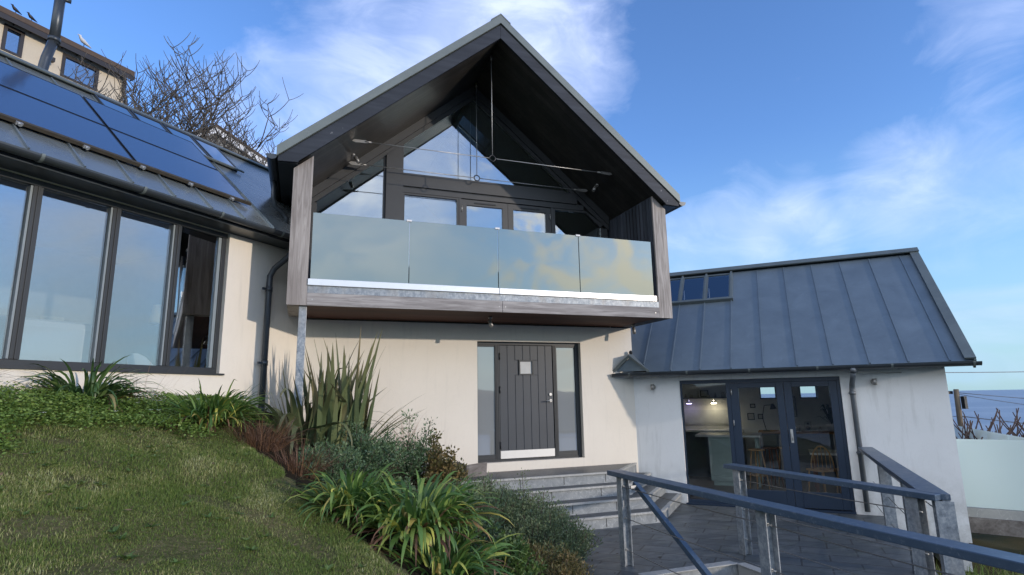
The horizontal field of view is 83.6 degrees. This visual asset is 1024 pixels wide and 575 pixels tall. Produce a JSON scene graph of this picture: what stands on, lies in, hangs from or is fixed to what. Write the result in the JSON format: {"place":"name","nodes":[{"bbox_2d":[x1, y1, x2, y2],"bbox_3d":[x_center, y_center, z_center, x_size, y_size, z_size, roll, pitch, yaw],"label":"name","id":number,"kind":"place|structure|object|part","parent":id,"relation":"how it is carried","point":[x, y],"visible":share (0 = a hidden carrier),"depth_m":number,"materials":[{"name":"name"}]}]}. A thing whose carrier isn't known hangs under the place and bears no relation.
{"place":"outdoors","nodes":[
{"label":"outdoors","id":0,"kind":"place"},
{"bbox_2d":[0,397,408,574],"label":"lawn","id":1,"kind":"structure","parent":0,"point":[181,537],"depth_m":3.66,"materials":[{"name":"plant"}]},
{"bbox_2d":[17,355,165,417],"bbox_3d":[-4.490,1.113,5.974,1.659,0.823,1.457,3,-12,-20],"label":"strap leaf plant","id":2,"kind":"object","parent":1,"relation":"on","point":[93,386],"visible":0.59,"depth_m":5.76,"materials":[{"name":"green plant"}]},
{"bbox_2d":[0,381,270,456],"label":"ground cover","id":3,"kind":"object","parent":1,"relation":"on","point":[8,394],"visible":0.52,"depth_m":5.40,"materials":[{"name":"green plant"}]},
{"bbox_2d":[113,355,179,402],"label":"sedge tuft","id":4,"kind":"object","parent":1,"relation":"on","point":[159,384],"visible":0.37,"depth_m":6.41,"materials":[{"name":"green plant"}]},
{"bbox_2d":[230,411,504,574],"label":"planting bed","id":5,"kind":"object","parent":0,"point":[301,481],"visible":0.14,"depth_m":5.28,"materials":[{"name":"soil"}]},
{"bbox_2d":[143,378,281,437],"bbox_3d":[-3.282,1.395,6.282,1.438,0.761,1.482,3,-12,-20],"label":"strap leaf plant","id":6,"kind":"object","parent":5,"relation":"on","point":[211,413],"visible":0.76,"depth_m":6.01,"materials":[{"name":"green plant"}]},
{"bbox_2d":[205,409,323,451],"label":"sedge tuft","id":7,"kind":"object","parent":5,"relation":"on","point":[251,441],"visible":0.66,"depth_m":5.89,"materials":[{"name":"plant"}]},
{"bbox_2d":[260,441,352,478],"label":"sedge tuft","id":8,"kind":"object","parent":5,"relation":"on","point":[294,467],"visible":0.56,"depth_m":5.46,"materials":[{"name":"brown plant"}]},
{"bbox_2d":[205,328,421,454],"bbox_3d":[-2.731,1.486,7.741,3.151,1.971,2.477,7,-13,-36],"label":"flax plant","id":9,"kind":"object","parent":5,"relation":"on","point":[334,403],"visible":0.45,"depth_m":7.65,"materials":[{"name":"green plant"}]},
{"bbox_2d":[292,440,374,487],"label":"shrub","id":10,"kind":"object","parent":5,"relation":"on","point":[346,457],"visible":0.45,"depth_m":5.81,"materials":[{"name":"green plant"}]},
{"bbox_2d":[279,460,417,530],"bbox_3d":[-1.325,1.668,4.542,1.250,0.594,1.265,3,-12,-20],"label":"strap leaf plant","id":11,"kind":"object","parent":5,"relation":"on","point":[339,496],"visible":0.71,"depth_m":4.35,"materials":[{"name":"green plant"}]},
{"bbox_2d":[295,415,416,480],"bbox_3d":[-1.996,2.047,7.065,1.636,0.914,1.070,3,-12,-20],"label":"shrub","id":12,"kind":"object","parent":5,"relation":"on","point":[374,449],"visible":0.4,"depth_m":7.07,"materials":[{"name":"green plant"}]},
{"bbox_2d":[359,409,439,484],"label":"shrub","id":13,"kind":"object","parent":5,"relation":"on","point":[420,450],"visible":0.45,"depth_m":7.54,"materials":[{"name":"green plant"}]},
{"bbox_2d":[376,410,433,446],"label":"sedge tuft","id":14,"kind":"object","parent":5,"relation":"on","point":[407,432],"visible":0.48,"depth_m":8.33,"materials":[{"name":"plant"}]},
{"bbox_2d":[387,476,436,531],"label":"shrub","id":15,"kind":"object","parent":5,"relation":"on","point":[412,486],"visible":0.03,"depth_m":5.44,"materials":[{"name":"green plant"}]},
{"bbox_2d":[328,468,514,567],"bbox_3d":[-0.730,1.751,4.402,1.435,0.640,1.391,3,-12,-20],"label":"strap leaf plant","id":16,"kind":"object","parent":5,"relation":"on","point":[438,512],"visible":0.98,"depth_m":4.15,"materials":[{"name":"green plant"}]},
{"bbox_2d":[408,429,468,490],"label":"shrub","id":17,"kind":"object","parent":5,"relation":"on","point":[440,465],"visible":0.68,"depth_m":7.58,"materials":[{"name":"green plant"}]},
{"bbox_2d":[365,523,526,574],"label":"strap leaf plant","id":18,"kind":"object","parent":5,"relation":"on","point":[475,562],"visible":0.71,"depth_m":4.07,"materials":[{"name":"green plant"}]},
{"bbox_2d":[428,462,486,479],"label":"low wall","id":19,"kind":"structure","parent":5,"relation":"on","point":[476,467],"depth_m":9.01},
{"bbox_2d":[440,483,506,545],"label":"shrub","id":20,"kind":"object","parent":5,"relation":"on","point":[490,526],"visible":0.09,"depth_m":5.82,"materials":[{"name":"green plant"}]},
{"bbox_2d":[436,470,523,537],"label":"rosemary bush","id":21,"kind":"object","parent":5,"relation":"on","point":[508,506],"visible":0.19,"depth_m":6.96,"materials":[{"name":"green plant"}]},
{"bbox_2d":[477,480,523,515],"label":"rosemary bush","id":22,"kind":"object","parent":5,"relation":"on","point":[504,491],"visible":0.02,"depth_m":7.91,"materials":[{"name":"green plant"}]},
{"bbox_2d":[458,527,548,574],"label":"shrub","id":23,"kind":"object","parent":5,"relation":"on","point":[518,566],"visible":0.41,"depth_m":5.18,"materials":[{"name":"green plant"}]},
{"bbox_2d":[486,468,574,544],"bbox_3d":[0.188,2.921,7.432,1.352,1.068,1.125,3,-12,-20],"label":"rosemary bush","id":24,"kind":"object","parent":5,"relation":"on","point":[528,503],"visible":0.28,"depth_m":7.45,"materials":[{"name":"green plant"}]},
{"bbox_2d":[487,504,602,570],"bbox_3d":[0.373,2.925,6.631,1.518,0.773,1.240,3,-12,-20],"label":"rosemary bush","id":25,"kind":"object","parent":5,"relation":"on","point":[569,536],"visible":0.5,"depth_m":6.55,"materials":[{"name":"green plant"}]},
{"bbox_2d":[521,536,593,574],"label":"shrub","id":26,"kind":"object","parent":5,"relation":"on","point":[570,564],"visible":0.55,"depth_m":5.80,"materials":[{"name":"green plant"}]},
{"bbox_2d":[0,0,1023,393],"label":"sky","id":27,"kind":"structure","parent":0,"point":[785,130],"materials":[{"name":"blue"}]},
{"bbox_2d":[695,432,762,486],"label":"kitchen island","id":28,"kind":"structure","parent":0,"point":[720,449],"depth_m":12.15,"materials":[{"name":"white plastic"}]},
{"bbox_3d":[4.511,3.604,12.118,0.540,0.750,0.018,-6,-12,24],"label":"cupboard door","id":29,"kind":"part","parent":28,"relation":"part of","materials":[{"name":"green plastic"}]},
{"bbox_2d":[545,504,937,574],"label":"terrace","id":30,"kind":"structure","parent":0,"point":[718,532],"depth_m":7.11,"materials":[{"name":"stone"}]},
{"bbox_2d":[447,463,681,530],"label":"entrance steps","id":31,"kind":"structure","parent":30,"relation":"on","point":[588,494],"depth_m":8.87,"materials":[{"name":"stone"}]},
{"bbox_2d":[607,469,1023,574],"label":"deck railing","id":32,"kind":"object","parent":30,"relation":"on","point":[766,512],"visible":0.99,"depth_m":4.53,"materials":[{"name":"metal"}]},
{"bbox_2d":[723,463,940,574],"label":"deck railing","id":33,"kind":"object","parent":30,"relation":"on","point":[916,509],"visible":0.96,"depth_m":5.54,"materials":[{"name":"metal"}]},
{"bbox_2d":[858,447,964,574],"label":"deck railing","id":34,"kind":"object","parent":30,"relation":"on","point":[945,518],"visible":0.66,"depth_m":5.50,"materials":[{"name":"metal"}]},
{"bbox_2d":[804,421,811,430],"bbox_3d":[6.683,3.131,12.926,0.140,0.213,0.160,-6,-12,24],"label":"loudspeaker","id":35,"kind":"object","parent":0,"point":[807,426],"visible":1,"depth_m":12.86,"materials":[{"name":"black plastic"}]},
{"bbox_2d":[761,389,1023,507],"bbox_3d":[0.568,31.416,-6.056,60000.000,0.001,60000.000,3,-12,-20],"label":"sea","id":36,"kind":"structure","parent":0,"point":[984,408],"depth_m":1061.08,"materials":[{"name":"liquid"}]},
{"bbox_2d":[933,533,1023,574],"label":"grass bank","id":37,"kind":"structure","parent":0,"point":[1011,544],"depth_m":10.48,"materials":[{"name":"green plant"}]},
{"bbox_2d":[0,0,981,571],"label":"house","id":38,"kind":"structure","parent":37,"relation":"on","point":[472,224],"depth_m":9.31,"materials":[{"name":"paint"}]},
{"bbox_2d":[0,315,91,362],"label":"sofa","id":39,"kind":"object","parent":38,"relation":"on","point":[48,340],"visible":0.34,"depth_m":6.15,"materials":[{"name":"fabric"}]},
{"bbox_2d":[0,169,227,374],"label":"window","id":40,"kind":"structure","parent":38,"relation":"in","point":[195,257],"depth_m":7.02,"materials":[{"name":"grey paint"}]},
{"bbox_2d":[127,353,152,364],"bbox_3d":[-4.722,1.041,7.360,0.420,0.410,0.440,-6,-12,24],"label":"shell chair","id":41,"kind":"object","parent":38,"relation":"on","point":[136,359],"visible":0.31,"depth_m":7.46,"materials":[{"name":"white paint"}]},
{"bbox_2d":[148,305,160,364],"bbox_3d":[-5.133,0.837,8.299,0.300,1.160,0.300,3,-12,-20],"label":"floor lamp","id":42,"kind":"object","parent":38,"relation":"on","point":[154,318],"visible":0.42,"depth_m":8.27,"materials":[{"name":"white fabric"}]},
{"bbox_2d":[308,86,608,277],"bbox_3d":[-0.726,-1.727,10.648,5.630,4.348,0.190,3,-12,-20],"label":"gable window","id":43,"kind":"structure","parent":38,"relation":"in","point":[397,184],"depth_m":10.64,"materials":[{"name":"black metal"}]},
{"bbox_2d":[477,342,581,462],"bbox_3d":[0.309,1.995,10.142,1.976,2.036,0.162,3,-12,-20],"label":"front door","id":44,"kind":"structure","parent":38,"relation":"in","point":[527,410],"depth_m":10.13,"materials":[{"name":"grey paint"}]},
{"bbox_2d":[683,397,726,398],"bbox_3d":[4.748,2.725,14.129,1.320,0.030,0.275,-6,-12,24],"label":"wall shelf","id":45,"kind":"object","parent":38,"relation":"attached to","point":[703,397],"depth_m":14.03,"materials":[{"name":"wood"}]},
{"bbox_2d":[700,390,708,396],"bbox_3d":[4.761,2.627,14.180,0.200,0.160,0.016,-6,-12,24],"label":"picture frame","id":46,"kind":"object","parent":45,"relation":"on","point":[703,393],"visible":1,"depth_m":14.18,"materials":[{"name":"black plastic"}]},
{"bbox_2d":[684,410,747,477],"bbox_3d":[4.654,3.739,13.808,1.780,1.520,0.595,-6,-12,24],"label":"sink unit","id":47,"kind":"object","parent":38,"relation":"on","point":[698,454],"visible":0.45,"depth_m":13.66,"materials":[{"name":"stone"}]},
{"bbox_2d":[747,413,754,419],"bbox_3d":[5.736,3.095,13.739,0.160,0.160,0.016,-6,-12,24],"label":"picture frame","id":48,"kind":"object","parent":38,"relation":"attached to","point":[750,416],"visible":1,"depth_m":13.73,"materials":[{"name":"black plastic"}]},
{"bbox_2d":[748,448,770,489],"bbox_3d":[4.984,3.678,11.589,0.314,0.792,0.314,1,-11,-9],"label":"bar stool","id":49,"kind":"object","parent":38,"relation":"on","point":[755,450],"visible":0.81,"depth_m":11.58,"materials":[{"name":"brown wood"}]},
{"bbox_2d":[680,376,856,513],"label":"kitchen doors","id":50,"kind":"structure","parent":38,"relation":"in","point":[803,500],"depth_m":9.59,"materials":[{"name":"blue paint"}]},
{"bbox_2d":[762,447,784,487],"bbox_3d":[5.401,3.728,11.887,0.314,0.792,0.314,1,-11,-9],"label":"bar stool","id":51,"kind":"object","parent":38,"relation":"on","point":[769,448],"visible":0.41,"depth_m":11.88,"materials":[{"name":"brown wood"}]},
{"bbox_2d":[778,446,781,485],"bbox_3d":[5.718,3.725,11.905,0.314,0.792,0.314,1,-11,-9],"label":"bar stool","id":52,"kind":"object","parent":38,"relation":"on","point":[780,447],"visible":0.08,"depth_m":11.99,"materials":[{"name":"brown wood"}]},
{"bbox_2d":[759,386,816,398],"bbox_3d":[6.505,2.457,13.516,1.220,0.320,0.060,-6,-12,24],"label":"window","id":53,"kind":"structure","parent":38,"relation":"in","point":[815,386],"depth_m":13.48,"materials":[{"name":"clear glass"}]},
{"bbox_2d":[792,396,796,416],"bbox_3d":[6.565,2.786,13.402,0.160,0.470,0.016,-6,-12,24],"label":"picture frame","id":54,"kind":"object","parent":38,"relation":"attached to","point":[794,406],"visible":0.36,"depth_m":13.38,"materials":[{"name":"black plastic"}]},
{"bbox_2d":[758,430,839,480],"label":"kitchen units","id":55,"kind":"object","parent":38,"relation":"on","point":[812,439],"visible":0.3,"depth_m":12.64,"materials":[{"name":"wood"}]},
{"bbox_2d":[762,404,776,430],"bbox_3d":[5.984,3.013,13.304,0.343,0.616,0.157,-7,-12,29],"label":"desk lamp","id":56,"kind":"object","parent":55,"relation":"on","point":[772,406],"visible":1,"depth_m":13.28,"materials":[{"name":"black plastic"}]},
{"bbox_3d":[5.967,3.756,12.857,0.540,0.840,0.018,-6,-12,24],"label":"cupboard door","id":57,"kind":"part","parent":55,"relation":"part of","materials":[{"name":"wood"}]},
{"bbox_3d":[6.493,3.700,12.618,0.540,0.840,0.018,-6,-12,24],"label":"cupboard door","id":58,"kind":"part","parent":55,"relation":"part of","materials":[{"name":"wood"}]},
{"bbox_2d":[818,404,833,431],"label":"pot plant","id":59,"kind":"object","parent":55,"relation":"on","point":[830,427],"visible":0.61,"depth_m":12.67,"materials":[{"name":"white paint"}]},
{"bbox_3d":[7.018,3.645,12.379,0.540,0.840,0.018,-6,-12,24],"label":"cupboard door","id":60,"kind":"part","parent":55,"relation":"part of","materials":[{"name":"wood"}]},
{"bbox_2d":[808,449,836,491],"bbox_3d":[6.600,3.604,11.228,1.300,0.740,0.800,-6,-12,24],"label":"dining table","id":61,"kind":"object","parent":38,"relation":"on","point":[832,452],"visible":0.31,"depth_m":11.19,"materials":[{"name":"brown wood"}]},
{"bbox_2d":[806,446,840,492],"bbox_3d":[5.828,3.431,10.737,0.472,0.923,0.474,3,-12,-20],"label":"spindle chair","id":62,"kind":"object","parent":38,"relation":"on","point":[822,469],"visible":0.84,"depth_m":10.67,"materials":[{"name":"brown wood"}]},
{"bbox_2d":[856,371,1023,372],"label":"overhead cable","id":63,"kind":"object","parent":38,"relation":"attached to","point":[945,372],"visible":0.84,"depth_m":9.05,"materials":[{"name":"metal"}]},
{"bbox_2d":[956,439,1023,537],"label":"glass fence","id":64,"kind":"object","parent":38,"relation":"attached to","point":[992,472],"visible":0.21,"depth_m":8.91,"materials":[{"name":"glass"}]},
{"bbox_2d":[936,552,1023,574],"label":"bank growth","id":65,"kind":"object","parent":37,"relation":"on","point":[1005,572],"visible":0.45,"depth_m":7.68,"materials":[{"name":"green plant"}]},
{"bbox_2d":[956,410,1016,533],"bbox_3d":[8.639,3.543,11.209,2.403,2.407,1.343,-10,-14,38],"label":"bare tree","id":66,"kind":"object","parent":37,"relation":"on","point":[1008,432],"visible":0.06,"depth_m":10.89,"materials":[{"name":"brown plant"}]},
{"bbox_2d":[953,408,1023,438],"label":"bare tree","id":67,"kind":"object","parent":37,"relation":"on","point":[1016,434],"visible":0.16,"depth_m":11.56,"materials":[{"name":"brown plant"}]},
{"bbox_2d":[954,425,1023,510],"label":"glass fence","id":68,"kind":"object","parent":37,"relation":"on","point":[985,435],"visible":0.22,"depth_m":10.91,"materials":[{"name":"glass"}]},
{"bbox_2d":[962,409,1023,438],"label":"bare tree","id":69,"kind":"object","parent":37,"relation":"on","point":[991,425],"visible":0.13,"depth_m":11.48,"materials":[{"name":"brown plant"}]},
{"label":"hillside","id":70,"kind":"structure","parent":0,"visible":0},
{"bbox_2d":[0,5,134,103],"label":"neighbour house","id":71,"kind":"structure","parent":70,"relation":"on","point":[23,38],"depth_m":19.00,"materials":[{"name":"beige paint"}]},
{"bbox_2d":[0,23,24,57],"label":"window","id":72,"kind":"structure","parent":71,"relation":"in","point":[8,29],"depth_m":17.92,"materials":[{"name":"brown plastic"}]},
{"bbox_2d":[11,4,21,14],"bbox_3d":[-15.449,-8.640,17.828,0.100,0.263,0.323,-4,-11,14],"label":"bird","id":73,"kind":"object","parent":71,"relation":"on","point":[15,9],"visible":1,"depth_m":17.80},
{"bbox_2d":[27,12,37,22],"bbox_3d":[-15.271,-8.572,18.203,0.100,0.263,0.323,-4,-11,14],"label":"bird","id":74,"kind":"object","parent":71,"relation":"on","point":[31,16],"visible":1,"depth_m":18.17},
{"bbox_2d":[60,53,99,90],"bbox_3d":[-14.787,-7.350,19.585,0.090,0.830,1.140,-6,-12,24],"label":"window","id":75,"kind":"structure","parent":71,"relation":"in","point":[66,58],"depth_m":19.52,"materials":[{"name":"brown plastic"}]},
{"bbox_2d":[78,34,91,48],"bbox_3d":[-14.629,-8.383,19.577,0.148,0.390,0.478,-4,-11,14],"label":"bird","id":76,"kind":"object","parent":71,"relation":"on","point":[83,41],"visible":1,"depth_m":19.52},
{"bbox_2d":[58,49,243,153],"bbox_3d":[-8.320,-2.466,13.166,3.817,5.348,4.454,-1,-11,1],"label":"bare tree","id":77,"kind":"object","parent":70,"relation":"on","point":[156,107],"visible":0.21,"depth_m":12.41,"materials":[{"name":"brown plant"}]},
{"bbox_2d":[109,32,303,166],"bbox_3d":[-7.955,-2.999,14.625,4.741,5.958,5.891,3,-12,-20],"label":"bare tree","id":78,"kind":"object","parent":70,"relation":"on","point":[204,133],"visible":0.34,"depth_m":13.86,"materials":[{"name":"brown plant"}]},
{"bbox_2d":[196,125,266,165],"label":"gable house","id":79,"kind":"structure","parent":70,"relation":"on","point":[256,156],"depth_m":29.89,"materials":[{"name":"white paint"}]},
{"bbox_2d":[238,150,267,165],"bbox_3d":[-7.254,-1.855,16.688,3.314,4.266,3.848,-4,-11,13],"label":"bare tree","id":80,"kind":"object","parent":70,"relation":"on","point":[256,159],"visible":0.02,"depth_m":16.04,"materials":[{"name":"grey plant"}]},
{"bbox_2d":[638,561,760,574],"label":"garden steps","id":81,"kind":"structure","parent":70,"relation":"on","point":[726,568],"depth_m":6.26,"materials":[{"name":"stone"}]},
{"bbox_2d":[948,389,968,426],"bbox_3d":[15.538,6.524,19.504,0.640,6.030,0.540,3,-12,-20],"label":"telegraph pole","id":82,"kind":"object","parent":70,"relation":"on","point":[963,402],"visible":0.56,"depth_m":19.86,"materials":[{"name":"brown wood"}]},
{"bbox_2d":[959,394,1023,404],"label":"overhead cable","id":83,"kind":"object","parent":82,"relation":"attached to","point":[990,399],"visible":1,"depth_m":19.40,"materials":[{"name":"metal"}]},
{"bbox_2d":[962,416,1022,423],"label":"overhead cable","id":84,"kind":"object","parent":82,"relation":"attached to","point":[991,419],"visible":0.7,"depth_m":19.23,"materials":[{"name":"metal"}]},
{"bbox_2d":[963,393,1023,398],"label":"overhead cable","id":85,"kind":"object","parent":82,"relation":"attached to","point":[992,395],"visible":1,"depth_m":19.62,"materials":[{"name":"metal"}]}
]}

